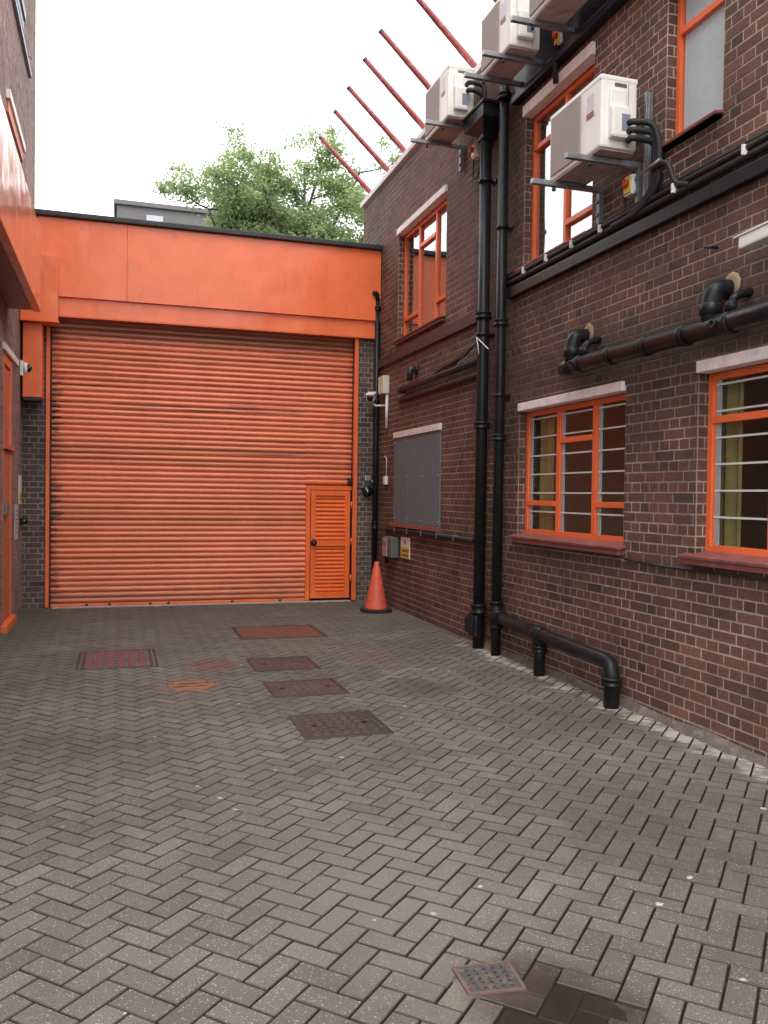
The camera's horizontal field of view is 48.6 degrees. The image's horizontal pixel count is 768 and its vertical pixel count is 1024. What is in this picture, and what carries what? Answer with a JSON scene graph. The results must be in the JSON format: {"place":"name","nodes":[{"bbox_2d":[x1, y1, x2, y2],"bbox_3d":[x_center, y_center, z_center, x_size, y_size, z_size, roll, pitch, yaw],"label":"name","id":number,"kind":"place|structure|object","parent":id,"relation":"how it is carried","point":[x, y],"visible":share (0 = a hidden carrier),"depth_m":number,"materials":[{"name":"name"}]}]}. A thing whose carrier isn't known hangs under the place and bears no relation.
{"place":"outdoors","nodes":[
{"label":"outdoors","id":0,"kind":"place"},
{"bbox_2d":[35,0,494,238],"label":"sky","id":1,"kind":"structure","parent":0,"point":[125,90],"materials":[{"name":"white"}]},
{"bbox_2d":[0,598,767,1023],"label":"paving","id":2,"kind":"structure","parent":0,"point":[232,845],"depth_m":3.97,"materials":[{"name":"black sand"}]},
{"bbox_2d":[76,649,158,669],"bbox_3d":[-2.551,1.419,8.139,0.720,0.036,0.910,0,1,-17],"label":"channel grating","id":3,"kind":"object","parent":2,"relation":"on","point":[111,659],"visible":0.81,"depth_m":8.08,"materials":[{"name":"metal"}]},
{"bbox_2d":[167,680,213,690],"bbox_3d":[-1.610,1.449,7.077,0.380,0.028,0.380,0,1,-17],"label":"manhole cover","id":4,"kind":"object","parent":2,"relation":"on","point":[184,684],"visible":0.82,"depth_m":7.06,"materials":[{"name":"metal"}]},
{"bbox_2d":[51,598,350,608],"bbox_3d":[-2.564,1.344,12.347,4.210,0.062,0.370,0,1,-17],"label":"gate threshold","id":5,"kind":"object","parent":2,"relation":"on","point":[321,600],"visible":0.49,"depth_m":12.24,"materials":[{"name":"metal"}]},
{"bbox_2d":[231,624,326,639],"bbox_3d":[-1.235,1.404,9.877,0.970,0.036,0.880,0,1,-17],"label":"manhole cover","id":6,"kind":"object","parent":2,"relation":"on","point":[272,632],"visible":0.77,"depth_m":9.84,"materials":[{"name":"metal"}]},
{"bbox_2d":[245,656,321,671],"bbox_3d":[-0.957,1.442,8.020,0.610,0.039,0.630,0,1,-17],"label":"manhole cover","id":7,"kind":"object","parent":2,"relation":"on","point":[267,664],"visible":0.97,"depth_m":7.99,"materials":[{"name":"metal"}]},
{"bbox_2d":[262,678,349,697],"bbox_3d":[-0.653,1.466,7.031,0.620,0.039,0.580,0,1,-17],"label":"manhole cover","id":8,"kind":"object","parent":2,"relation":"on","point":[304,688],"visible":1,"depth_m":7.00,"materials":[{"name":"metal"}]},
{"bbox_2d":[288,710,394,739],"bbox_3d":[-0.311,1.492,5.923,0.610,0.039,0.620,0,1,-17],"label":"manhole cover","id":9,"kind":"object","parent":2,"relation":"on","point":[337,725],"visible":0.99,"depth_m":5.89,"materials":[{"name":"metal"}]},
{"bbox_2d":[360,562,391,613],"bbox_3d":[-0.104,1.026,11.679,0.407,0.688,0.407,0,1,-17],"label":"traffic cone","id":10,"kind":"object","parent":2,"relation":"on","point":[376,602],"visible":1,"depth_m":11.59,"materials":[{"name":"orange plastic"}]},
{"bbox_2d":[451,960,527,1002],"bbox_3d":[0.347,1.563,2.828,0.242,0.034,0.211,0,1,-17],"label":"drain grate","id":11,"kind":"object","parent":2,"relation":"on","point":[495,977],"visible":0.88,"depth_m":2.82,"materials":[{"name":"grey metal"}]},
{"bbox_2d":[500,972,623,1023],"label":"puddle","id":12,"kind":"object","parent":2,"relation":"on","point":[560,996],"visible":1,"depth_m":2.72,"materials":[{"name":"brown liquid"}]},
{"bbox_2d":[483,641,767,768],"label":"wall fillet","id":13,"kind":"object","parent":2,"relation":"on","point":[723,745],"depth_m":6.11,"materials":[{"name":"grey concrete"}]},
{"label":"ground","id":14,"kind":"structure","parent":0,"visible":0},
{"bbox_2d":[0,0,40,633],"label":"brick building","id":15,"kind":"structure","parent":14,"relation":"on","point":[20,259],"depth_m":9.86,"materials":[{"name":"orange paint"}]},
{"bbox_2d":[1,342,18,633],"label":"door","id":16,"kind":"structure","parent":15,"relation":"in","point":[8,620],"depth_m":10.02,"materials":[{"name":"orange paint"}]},
{"bbox_2d":[14,504,17,539],"bbox_3d":[-4.669,0.126,10.794,0.010,0.440,0.340,0,1,-17],"label":"notice","id":17,"kind":"object","parent":15,"relation":"attached to","point":[15,522],"visible":1,"depth_m":10.68,"materials":[{"name":"white plastic"}]},
{"bbox_2d":[6,89,25,162],"bbox_3d":[-4.485,-4.664,10.355,0.065,0.240,1.650,0,1,-17],"label":"window","id":18,"kind":"structure","parent":15,"relation":"in","point":[10,106],"depth_m":10.16,"materials":[{"name":"orange paint"}]},
{"bbox_2d":[18,475,21,503],"bbox_3d":[-4.784,-0.293,11.178,0.014,0.380,0.300,0,1,-17],"label":"warning sign","id":19,"kind":"object","parent":15,"relation":"attached to","point":[19,489],"visible":1,"depth_m":11.12,"materials":[{"name":"white plastic"}]},
{"bbox_2d":[17,0,25,30],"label":"window","id":20,"kind":"structure","parent":15,"relation":"in","point":[21,7],"depth_m":10.78,"materials":[{"name":"grey metal"}]},
{"bbox_2d":[20,517,27,524],"bbox_3d":[-4.787,0.124,11.312,0.090,0.100,0.160,0,1,-17],"label":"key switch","id":21,"kind":"object","parent":15,"relation":"attached to","point":[23,521],"visible":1,"depth_m":11.28,"materials":[{"name":"black plastic"}]},
{"bbox_2d":[20,360,31,376],"bbox_3d":[-4.696,-1.882,11.175,0.156,0.200,0.185,0,1,-17],"label":"security camera","id":22,"kind":"object","parent":15,"relation":"attached to","point":[25,368],"visible":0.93,"depth_m":11.09,"materials":[{"name":"white plastic"}]},
{"bbox_2d":[114,199,217,226],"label":"building","id":23,"kind":"structure","parent":14,"relation":"on","point":[131,209],"depth_m":28.79,"materials":[{"name":"grey metal"}]},
{"bbox_2d":[146,215,162,221],"bbox_3d":[-7.756,-9.768,28.757,0.550,0.500,0.048,0,1,-17],"label":"window","id":24,"kind":"structure","parent":23,"relation":"in","point":[148,217],"depth_m":28.73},
{"bbox_2d":[20,208,382,608],"bbox_3d":[-3.112,-1.336,14.171,4.986,5.435,5.040,0,1,-17],"label":"gatehouse","id":25,"kind":"object","parent":14,"relation":"on","point":[113,269],"visible":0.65,"depth_m":11.92,"materials":[{"name":"orange paint"}]},
{"bbox_2d":[45,318,358,607],"bbox_3d":[-2.506,-0.666,12.202,4.375,3.972,0.190,0,1,-17],"label":"roller shutter","id":26,"kind":"object","parent":25,"relation":"attached to","point":[221,513],"visible":1,"depth_m":12.19,"materials":[{"name":"orange paint"}]},
{"bbox_2d":[304,485,354,599],"bbox_3d":[-0.815,0.464,12.742,0.727,1.715,0.160,0,1,-17],"label":"wicket door","id":27,"kind":"structure","parent":26,"relation":"in","point":[327,525],"depth_m":12.75,"materials":[{"name":"orange paint"}]},
{"bbox_2d":[357,476,372,496],"bbox_3d":[-0.274,-0.392,12.826,0.244,0.325,0.089,0,1,-17],"label":"alarm bell","id":28,"kind":"object","parent":25,"relation":"attached to","point":[367,491],"visible":1,"depth_m":12.81,"materials":[{"name":"black plastic"}]},
{"bbox_2d":[365,475,372,482],"bbox_3d":[-0.216,-0.489,12.860,0.151,0.128,0.056,1,1,7],"label":"hook plate","id":29,"kind":"object","parent":25,"relation":"attached to","point":[367,477],"visible":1,"depth_m":12.85,"materials":[{"name":"metal"}]},
{"bbox_2d":[149,114,406,242],"bbox_3d":[-2.723,-5.024,24.331,7.877,12.442,5.015,0,1,-17],"label":"tree","id":30,"kind":"object","parent":14,"relation":"on","point":[244,206],"visible":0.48,"depth_m":23.39,"materials":[{"name":"green plant"}]},
{"bbox_2d":[360,0,767,757],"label":"brick building","id":31,"kind":"structure","parent":14,"relation":"on","point":[660,458],"depth_m":7.04,"materials":[{"name":"brown brick"}]},
{"bbox_2d":[318,135,370,193],"bbox_3d":[-0.561,-5.477,13.614,1.021,0.987,0.086,0,1,-17],"label":"roof pole","id":32,"kind":"object","parent":31,"relation":"on","point":[353,173],"visible":0.75,"depth_m":13.57,"materials":[{"name":"red metal"}]},
{"bbox_2d":[333,109,389,172],"bbox_3d":[-0.275,-5.455,12.698,1.021,0.987,0.086,0,1,-17],"label":"roof pole","id":33,"kind":"object","parent":31,"relation":"on","point":[371,151],"visible":0.76,"depth_m":12.66,"materials":[{"name":"red metal"}]},
{"bbox_2d":[365,392,384,406],"bbox_3d":[-0.100,-1.653,12.451,0.305,0.249,0.304,1,1,8],"label":"security camera","id":34,"kind":"object","parent":31,"relation":"attached to","point":[371,397],"visible":1,"depth_m":12.37,"materials":[{"name":"white plastic"}]},
{"bbox_2d":[346,85,405,152],"bbox_3d":[-0.045,-5.438,11.963,1.021,0.987,0.086,0,1,-17],"label":"roof pole","id":35,"kind":"object","parent":31,"relation":"on","point":[382,125],"visible":0.77,"depth_m":11.92,"materials":[{"name":"red metal"}]},
{"bbox_2d":[371,291,380,574],"bbox_3d":[-0.141,-1.028,12.784,0.148,4.554,0.105,0,1,-40],"label":"drainpipe","id":36,"kind":"object","parent":31,"relation":"attached to","point":[374,526],"visible":0.9,"depth_m":12.77,"materials":[{"name":"black paint"}]},
{"bbox_2d":[378,375,388,427],"bbox_3d":[-0.007,-1.602,12.433,0.098,0.760,0.240,0,1,-17],"label":"junction box","id":37,"kind":"object","parent":31,"relation":"attached to","point":[383,384],"visible":1,"depth_m":12.35,"materials":[{"name":"white plastic"}]},
{"bbox_2d":[383,456,387,484],"bbox_3d":[0.012,-0.615,12.432,0.048,0.427,0.162,0,1,-17],"label":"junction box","id":38,"kind":"object","parent":31,"relation":"attached to","point":[385,480],"visible":1,"depth_m":12.37,"materials":[{"name":"white plastic"}]},
{"bbox_2d":[382,536,398,557],"bbox_3d":[0.086,0.493,12.019,0.137,0.290,0.380,0,1,-17],"label":"meter box","id":39,"kind":"object","parent":31,"relation":"attached to","point":[390,546],"visible":1,"depth_m":11.86,"materials":[{"name":"grey plastic"}]},
{"bbox_2d":[362,56,424,129],"bbox_3d":[0.197,-5.420,11.190,1.021,0.987,0.086,0,1,-17],"label":"roof pole","id":40,"kind":"object","parent":31,"relation":"on","point":[416,118],"visible":0.73,"depth_m":11.15,"materials":[{"name":"red metal"}]},
{"bbox_2d":[378,28,431,90],"bbox_3d":[0.409,-5.403,10.513,1.021,0.987,0.086,0,1,-17],"label":"roof pole","id":41,"kind":"object","parent":31,"relation":"on","point":[416,72],"visible":0.7,"depth_m":10.44,"materials":[{"name":"red metal"}]},
{"bbox_2d":[400,537,409,559],"bbox_3d":[0.289,0.489,11.579,0.014,0.290,0.380,0,1,-17],"label":"warning sign","id":42,"kind":"object","parent":31,"relation":"attached to","point":[405,547],"visible":1,"depth_m":11.55,"materials":[{"name":"white plastic"}]},
{"bbox_2d":[407,364,417,380],"bbox_3d":[0.364,-1.844,11.201,0.135,0.224,0.150,0,1,-17],"label":"vent cowl","id":43,"kind":"object","parent":31,"relation":"attached to","point":[411,370],"visible":1,"depth_m":11.17,"materials":[{"name":"black plastic"}]},
{"bbox_2d":[392,184,447,345],"bbox_3d":[0.498,-3.143,11.138,0.205,1.625,1.898,0,1,-17],"label":"window","id":44,"kind":"structure","parent":31,"relation":"in","point":[425,244],"depth_m":11.19,"materials":[{"name":"orange paint"}]},
{"bbox_2d":[384,526,473,562],"bbox_3d":[0.505,0.508,10.808,0.070,0.538,3.198,0,1,-17],"label":"conduit","id":45,"kind":"object","parent":31,"relation":"attached to","point":[437,535],"visible":0.94,"depth_m":10.61,"materials":[{"name":"black plastic"}]},
{"bbox_2d":[398,372,476,402],"bbox_3d":[0.623,-1.526,10.540,0.086,0.060,2.808,0,1,-17],"label":"brown conduit","id":46,"kind":"object","parent":31,"relation":"attached to","point":[444,385],"visible":0.86,"depth_m":10.26,"materials":[{"name":"brown metal"}]},
{"bbox_2d":[397,337,488,393],"bbox_3d":[0.677,-1.724,10.179,0.156,0.280,3.106,0,1,-16],"label":"cable pipe","id":47,"kind":"object","parent":31,"relation":"attached to","point":[449,368],"visible":0.98,"depth_m":9.85,"materials":[{"name":"black plastic"}]},
{"bbox_2d":[410,119,479,171],"bbox_3d":[0.673,-4.037,9.396,0.644,0.296,0.534,0,1,-17],"label":"wall bracket","id":48,"kind":"object","parent":31,"relation":"attached to","point":[442,125],"depth_m":9.57,"materials":[{"name":"metal"}]},
{"bbox_2d":[425,64,474,142],"bbox_3d":[0.719,-4.468,9.340,0.315,0.554,0.770,0,1,-17],"label":"air conditioner","id":49,"kind":"object","parent":48,"relation":"on","point":[448,99],"visible":0.86,"depth_m":9.07,"materials":[{"name":"white metal"}]},
{"bbox_2d":[465,80,486,98],"bbox_3d":[0.972,-4.204,9.002,0.268,0.705,0.120,1,1,2],"label":"refrigerant pipe","id":50,"kind":"object","parent":49,"relation":"attached to","point":[482,93],"visible":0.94,"depth_m":8.96,"materials":[{"name":"black plastic"}]},
{"bbox_2d":[415,0,476,67],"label":"roof pole","id":51,"kind":"object","parent":31,"relation":"on","point":[452,39],"visible":0.66,"depth_m":9.56,"materials":[{"name":"red metal"}]},
{"bbox_2d":[469,143,479,178],"bbox_3d":[0.974,-3.849,9.295,0.131,0.361,0.206,0,1,-17],"label":"isolator switch","id":52,"kind":"object","parent":31,"relation":"attached to","point":[474,150],"visible":0.96,"depth_m":9.22,"materials":[{"name":"white plastic"}]},
{"bbox_2d":[462,98,498,648],"bbox_3d":[1.003,-1.365,8.929,0.264,5.650,0.540,0,1,-17],"label":"drainpipe","id":53,"kind":"object","parent":31,"relation":"attached to","point":[480,120],"visible":0.97,"depth_m":8.89,"materials":[{"name":"black paint"}]},
{"bbox_2d":[464,50,542,87],"bbox_3d":[1.130,-4.078,7.940,0.644,0.146,0.464,0,1,-17],"label":"wall bracket","id":54,"kind":"object","parent":31,"relation":"attached to","point":[502,57],"depth_m":7.80,"materials":[{"name":"metal"}]},
{"bbox_2d":[481,0,539,79],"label":"air conditioner","id":55,"kind":"object","parent":54,"relation":"on","point":[501,33],"visible":0.88,"depth_m":7.72,"materials":[{"name":"white metal"}]},
{"bbox_2d":[552,39,559,83],"bbox_3d":[1.435,-4.169,7.523,0.268,0.705,0.120,1,1,2],"label":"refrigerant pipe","id":56,"kind":"object","parent":55,"relation":"attached to","point":[555,48],"visible":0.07,"depth_m":7.54,"materials":[{"name":"black plastic"}]},
{"bbox_2d":[510,15,574,34],"bbox_3d":[1.448,-4.054,6.924,0.644,0.146,0.594,0,1,-17],"label":"wall bracket","id":57,"kind":"object","parent":31,"relation":"attached to","point":[532,23],"depth_m":7.16,"materials":[{"name":"metal"}]},
{"bbox_2d":[529,0,587,24],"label":"air conditioner","id":58,"kind":"object","parent":57,"relation":"on","point":[561,12],"visible":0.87,"depth_m":7.04,"materials":[{"name":"white metal"}]},
{"bbox_2d":[486,85,622,708],"bbox_3d":[1.475,-1.366,7.500,0.174,5.720,2.336,0,1,-16],"label":"soil pipe","id":59,"kind":"object","parent":31,"relation":"attached to","point":[540,637],"visible":0.98,"depth_m":8.48,"materials":[{"name":"black paint"}]},
{"bbox_2d":[514,41,595,271],"bbox_3d":[1.588,-3.109,7.714,0.238,1.620,1.330,0,1,-17],"label":"window","id":60,"kind":"structure","parent":31,"relation":"in","point":[560,216],"depth_m":7.87,"materials":[{"name":"orange paint"}]},
{"bbox_2d":[552,31,562,45],"bbox_3d":[1.529,-4.167,7.532,0.131,0.242,0.205,0,1,-17],"label":"isolator switch","id":61,"kind":"object","parent":31,"relation":"attached to","point":[557,37],"visible":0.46,"depth_m":7.46,"materials":[{"name":"white plastic"}]},
{"bbox_2d":[508,381,625,554],"bbox_3d":[1.656,-0.361,7.507,0.284,1.355,1.926,0,1,-17],"label":"window","id":62,"kind":"structure","parent":31,"relation":"in","point":[595,542],"depth_m":7.68,"materials":[{"name":"orange paint"}]},
{"bbox_2d":[530,152,642,224],"bbox_3d":[1.550,-2.480,6.558,0.644,0.296,0.584,0,1,-17],"label":"wall bracket","id":63,"kind":"object","parent":31,"relation":"attached to","point":[599,191],"depth_m":6.38,"materials":[{"name":"metal"}]},
{"bbox_2d":[550,73,637,184],"bbox_3d":[1.596,-2.900,6.503,0.315,0.534,0.820,0,1,-17],"label":"air conditioner","id":64,"kind":"object","parent":63,"relation":"on","point":[595,115],"visible":0.94,"depth_m":6.26,"materials":[{"name":"white metal"}]},
{"bbox_2d":[610,118,690,227],"bbox_3d":[1.852,-2.521,6.203,0.252,0.617,0.957,0,1,-17],"label":"refrigerant pipe","id":65,"kind":"object","parent":64,"relation":"attached to","point":[654,141],"visible":1,"depth_m":6.09,"materials":[{"name":"black plastic"}]},
{"bbox_2d":[621,174,635,224],"bbox_3d":[1.845,-2.392,6.479,0.131,0.361,0.206,0,1,-17],"label":"isolator switch","id":66,"kind":"object","parent":31,"relation":"attached to","point":[628,184],"visible":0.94,"depth_m":6.41,"materials":[{"name":"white plastic"}]},
{"bbox_2d":[505,129,767,287],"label":"conduit","id":67,"kind":"object","parent":31,"relation":"attached to","point":[743,152],"visible":0.94,"depth_m":6.05,"materials":[{"name":"black plastic"}]},
{"bbox_2d":[643,91,652,195],"bbox_3d":[1.950,-2.711,6.282,0.058,0.770,0.035,0,1,-17],"label":"steel channel","id":68,"kind":"object","parent":31,"relation":"attached to","point":[648,105],"visible":0.67,"depth_m":6.27,"materials":[{"name":"grey metal"}]},
{"bbox_2d":[557,272,767,376],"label":"vent pipe","id":69,"kind":"object","parent":31,"relation":"attached to","point":[715,320],"visible":1,"depth_m":5.60,"materials":[{"name":"black paint"}]},
{"bbox_2d":[661,0,724,152],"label":"window","id":70,"kind":"structure","parent":31,"relation":"in","point":[701,23],"depth_m":5.94,"materials":[{"name":"orange paint"}]},
{"bbox_2d":[624,558,767,580],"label":"cable","id":71,"kind":"object","parent":31,"relation":"attached to","point":[707,571],"visible":1,"depth_m":5.70,"materials":[{"name":"black plastic"}]},
{"bbox_2d":[703,245,717,248],"bbox_3d":[2.145,-1.742,5.588,0.092,0.022,0.022,1,1,-5],"label":"cable stub","id":72,"kind":"object","parent":31,"relation":"attached to","point":[709,247],"visible":1,"depth_m":5.58,"materials":[{"name":"black plastic"}]},
{"bbox_2d":[677,346,767,573],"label":"window","id":73,"kind":"structure","parent":31,"relation":"in","point":[726,418],"depth_m":5.70,"materials":[{"name":"orange paint"}]},
{"bbox_2d":[733,221,767,249],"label":"security camera","id":74,"kind":"object","parent":31,"relation":"attached to","point":[754,237],"visible":1,"depth_m":4.87,"materials":[{"name":"white plastic"}]}
]}

